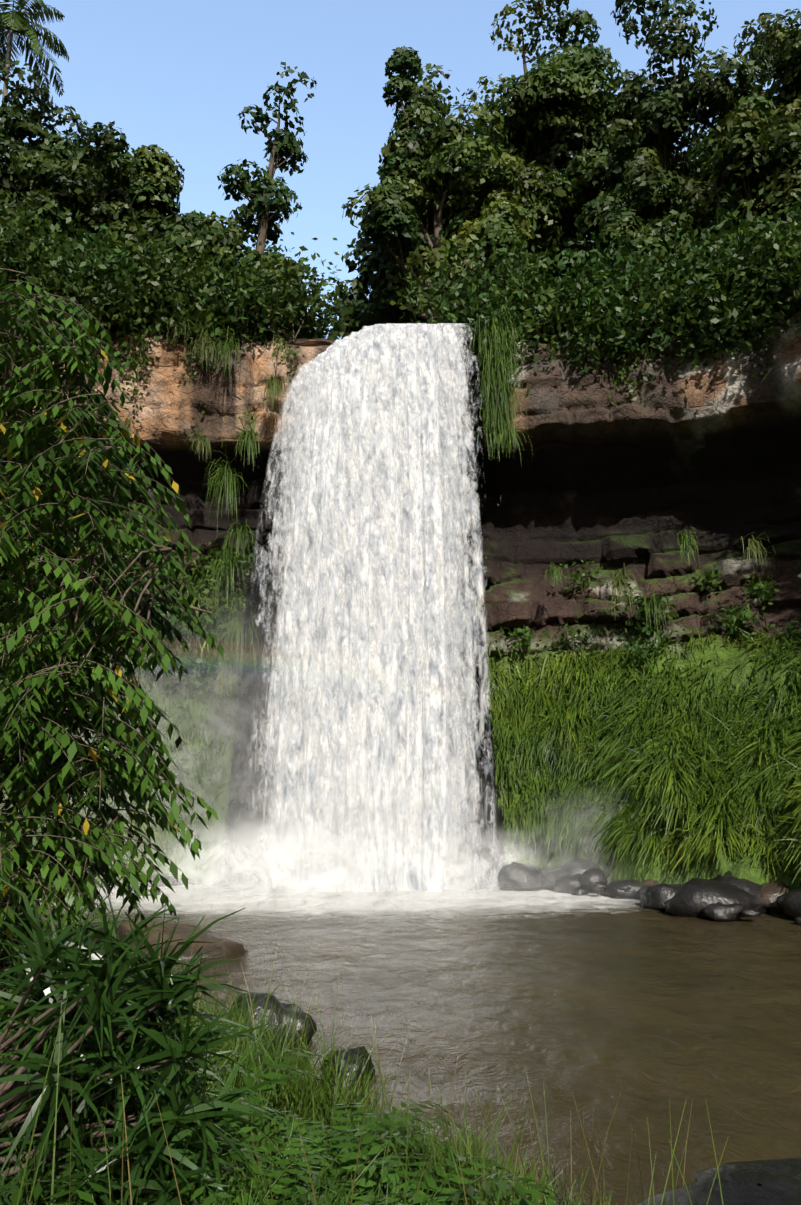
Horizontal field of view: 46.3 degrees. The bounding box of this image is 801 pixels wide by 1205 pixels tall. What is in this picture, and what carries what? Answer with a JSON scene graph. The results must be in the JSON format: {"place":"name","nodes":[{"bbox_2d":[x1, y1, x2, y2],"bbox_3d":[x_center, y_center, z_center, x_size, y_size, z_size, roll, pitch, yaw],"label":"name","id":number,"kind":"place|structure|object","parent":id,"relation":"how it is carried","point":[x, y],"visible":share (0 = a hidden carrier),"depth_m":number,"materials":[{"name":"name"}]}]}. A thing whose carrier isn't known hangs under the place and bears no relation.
{"place":"outdoors","nodes":[
{"label":"outdoors","id":0,"kind":"place"},
{"bbox_2d":[4,1100,441,1204],"bbox_3d":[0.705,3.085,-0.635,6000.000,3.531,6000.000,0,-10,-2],"label":"ground","id":1,"kind":"structure","parent":0,"point":[244,1171],"depth_m":8.46,"materials":[{"name":"brown soil"}]},
{"bbox_2d":[0,266,223,1037],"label":"tree","id":2,"kind":"object","parent":1,"relation":"on","point":[45,666],"visible":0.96,"depth_m":8.06,"materials":[{"name":"green plant"}]},
{"bbox_2d":[0,878,298,1204],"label":"strap shrub","id":3,"kind":"object","parent":1,"relation":"on","point":[108,1019],"visible":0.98,"depth_m":5.33,"materials":[{"name":"green plant"}]},
{"bbox_2d":[0,1000,556,1204],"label":"ferns","id":4,"kind":"object","parent":1,"relation":"on","point":[393,1174],"visible":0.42,"depth_m":6.54,"materials":[{"name":"green plant"}]},
{"bbox_2d":[0,910,798,1204],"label":"bank grass","id":5,"kind":"structure","parent":1,"relation":"on","point":[289,1096],"depth_m":7.85,"materials":[{"name":"green plant"}]},
{"bbox_2d":[47,858,800,1204],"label":"boulders","id":6,"kind":"object","parent":1,"relation":"on","point":[727,896],"visible":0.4,"depth_m":18.34,"materials":[{"name":"grey stone"}]},
{"bbox_2d":[0,538,682,913],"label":"spray mist","id":7,"kind":"structure","parent":0,"point":[272,866],"depth_m":26.99,"materials":[{"name":"white liquid"}]},
{"bbox_2d":[251,415,479,885],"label":"water droplets","id":8,"kind":"object","parent":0,"point":[294,717],"depth_m":29.14},
{"bbox_2d":[0,305,800,913],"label":"cliff","id":9,"kind":"structure","parent":0,"point":[708,455],"depth_m":33.94,"materials":[{"name":"brown stone"}]},
{"bbox_2d":[0,125,15,215],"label":"tree","id":10,"kind":"object","parent":9,"relation":"on","point":[1,128],"visible":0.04,"depth_m":39.49,"materials":[{"name":"green plant"}]},
{"bbox_2d":[0,117,30,162],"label":"tree","id":11,"kind":"object","parent":9,"relation":"on","point":[3,119],"visible":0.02,"depth_m":46.46,"materials":[{"name":"green plant"}]},
{"bbox_2d":[0,0,68,126],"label":"palm","id":12,"kind":"object","parent":9,"relation":"on","point":[17,27],"visible":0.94,"depth_m":54.42,"materials":[{"name":"green plant"}]},
{"bbox_2d":[0,59,130,245],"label":"tree","id":13,"kind":"object","parent":9,"relation":"on","point":[23,127],"visible":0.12,"depth_m":40.79,"materials":[{"name":"green plant"}]},
{"bbox_2d":[11,121,161,265],"bbox_3d":[-12.525,-13.896,38.312,5.642,9.066,6.014,-4,-10,21],"label":"tree","id":14,"kind":"object","parent":9,"relation":"on","point":[108,201],"visible":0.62,"depth_m":37.32,"materials":[{"name":"green plant"}]},
{"bbox_2d":[79,144,184,242],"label":"tree","id":15,"kind":"object","parent":9,"relation":"on","point":[154,191],"visible":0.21,"depth_m":42.31,"materials":[{"name":"green plant"}]},
{"bbox_2d":[132,211,248,286],"bbox_3d":[-8.617,-13.029,38.239,5.267,7.335,4.130,6,-11,-31],"label":"tree","id":16,"kind":"object","parent":9,"relation":"on","point":[209,228],"visible":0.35,"depth_m":37.60,"materials":[{"name":"green plant"}]},
{"bbox_2d":[175,62,316,260],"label":"open tree","id":17,"kind":"object","parent":9,"relation":"on","point":[262,204],"visible":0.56,"depth_m":42.82,"materials":[{"name":"green plant"}]},
{"bbox_2d":[216,249,307,334],"bbox_3d":[-6.081,-12.180,39.437,4.748,6.082,3.481,3,-10,-17],"label":"tree","id":18,"kind":"object","parent":9,"relation":"on","point":[261,259],"visible":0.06,"depth_m":38.62,"materials":[{"name":"green plant"}]},
{"bbox_2d":[201,323,497,891],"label":"waterfall strands","id":19,"kind":"object","parent":9,"relation":"on","point":[377,459],"visible":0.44,"depth_m":29.43},
{"bbox_2d":[321,226,449,338],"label":"tree","id":20,"kind":"object","parent":9,"relation":"on","point":[355,296],"visible":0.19,"depth_m":49.18,"materials":[{"name":"green plant"}]},
{"bbox_2d":[0,561,800,883],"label":"slope grass","id":21,"kind":"structure","parent":9,"relation":"on","point":[726,747],"depth_m":28.98,"materials":[{"name":"green plant"}]},
{"bbox_2d":[0,162,800,394],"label":"shrubs","id":22,"kind":"object","parent":9,"relation":"on","point":[690,291],"visible":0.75,"depth_m":33.33,"materials":[{"name":"green plant"}]},
{"bbox_2d":[0,485,800,793],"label":"slope shrubs","id":23,"kind":"object","parent":9,"relation":"on","point":[759,584],"visible":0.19,"depth_m":31.80,"materials":[{"name":"green plant"}]},
{"bbox_2d":[2,297,800,451],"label":"rim vines","id":24,"kind":"object","parent":9,"relation":"on","point":[137,360],"visible":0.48,"depth_m":33.47,"materials":[{"name":"green plant"}]},
{"bbox_2d":[359,63,459,323],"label":"tree","id":25,"kind":"object","parent":9,"relation":"on","point":[432,75],"depth_m":53.20,"materials":[{"name":"green plant"}]},
{"bbox_2d":[341,45,542,323],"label":"tree","id":26,"kind":"object","parent":9,"relation":"on","point":[402,197],"visible":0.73,"depth_m":43.28,"materials":[{"name":"green plant"}]},
{"bbox_2d":[166,305,770,713],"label":"cliff tufts","id":27,"kind":"object","parent":9,"relation":"on","point":[503,364],"visible":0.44,"depth_m":32.22,"materials":[{"name":"green plant"}]},
{"bbox_2d":[406,152,541,291],"bbox_3d":[3.569,-14.445,39.824,4.426,10.663,6.592,-6,-12,32],"label":"tree","id":28,"kind":"object","parent":9,"relation":"on","point":[502,214],"visible":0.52,"depth_m":39.11,"materials":[{"name":"green plant"}]},
{"bbox_2d":[423,0,622,274],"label":"tree","id":29,"kind":"object","parent":9,"relation":"on","point":[540,126],"visible":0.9,"depth_m":43.36,"materials":[{"name":"green plant"}]},
{"bbox_2d":[505,177,592,297],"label":"tree","id":30,"kind":"object","parent":9,"relation":"on","point":[581,249],"visible":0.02,"depth_m":48.23,"materials":[{"name":"green plant"}]},
{"bbox_2d":[539,147,593,246],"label":"tree","id":31,"kind":"object","parent":9,"relation":"on","point":[580,240],"depth_m":53.99,"materials":[{"name":"green plant"}]},
{"bbox_2d":[575,119,693,287],"bbox_3d":[9.769,-14.679,39.540,4.522,11.044,5.986,0,-10,-2],"label":"tree","id":32,"kind":"object","parent":9,"relation":"on","point":[650,202],"visible":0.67,"depth_m":38.68,"materials":[{"name":"green plant"}]},
{"bbox_2d":[602,67,715,222],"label":"tree","id":33,"kind":"object","parent":9,"relation":"on","point":[626,74],"depth_m":53.74,"materials":[{"name":"green plant"}]},
{"bbox_2d":[563,0,765,253],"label":"tree","id":34,"kind":"object","parent":9,"relation":"on","point":[659,116],"visible":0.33,"depth_m":42.94,"materials":[{"name":"green plant"}]},
{"bbox_2d":[671,9,800,244],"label":"tree","id":35,"kind":"object","parent":9,"relation":"on","point":[780,53],"visible":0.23,"depth_m":42.33,"materials":[{"name":"green plant"}]},
{"bbox_2d":[698,93,800,260],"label":"tree","id":36,"kind":"object","parent":9,"relation":"on","point":[747,159],"visible":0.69,"depth_m":36.11,"materials":[{"name":"green plant"}]},
{"bbox_2d":[0,882,800,1204],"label":"pool","id":37,"kind":"structure","parent":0,"point":[594,1002],"depth_m":14.02,"materials":[{"name":"liquid"}]},
{"bbox_2d":[0,0,800,338],"label":"sky","id":38,"kind":"structure","parent":0,"point":[177,76],"materials":[{"name":"blue"}]}
]}

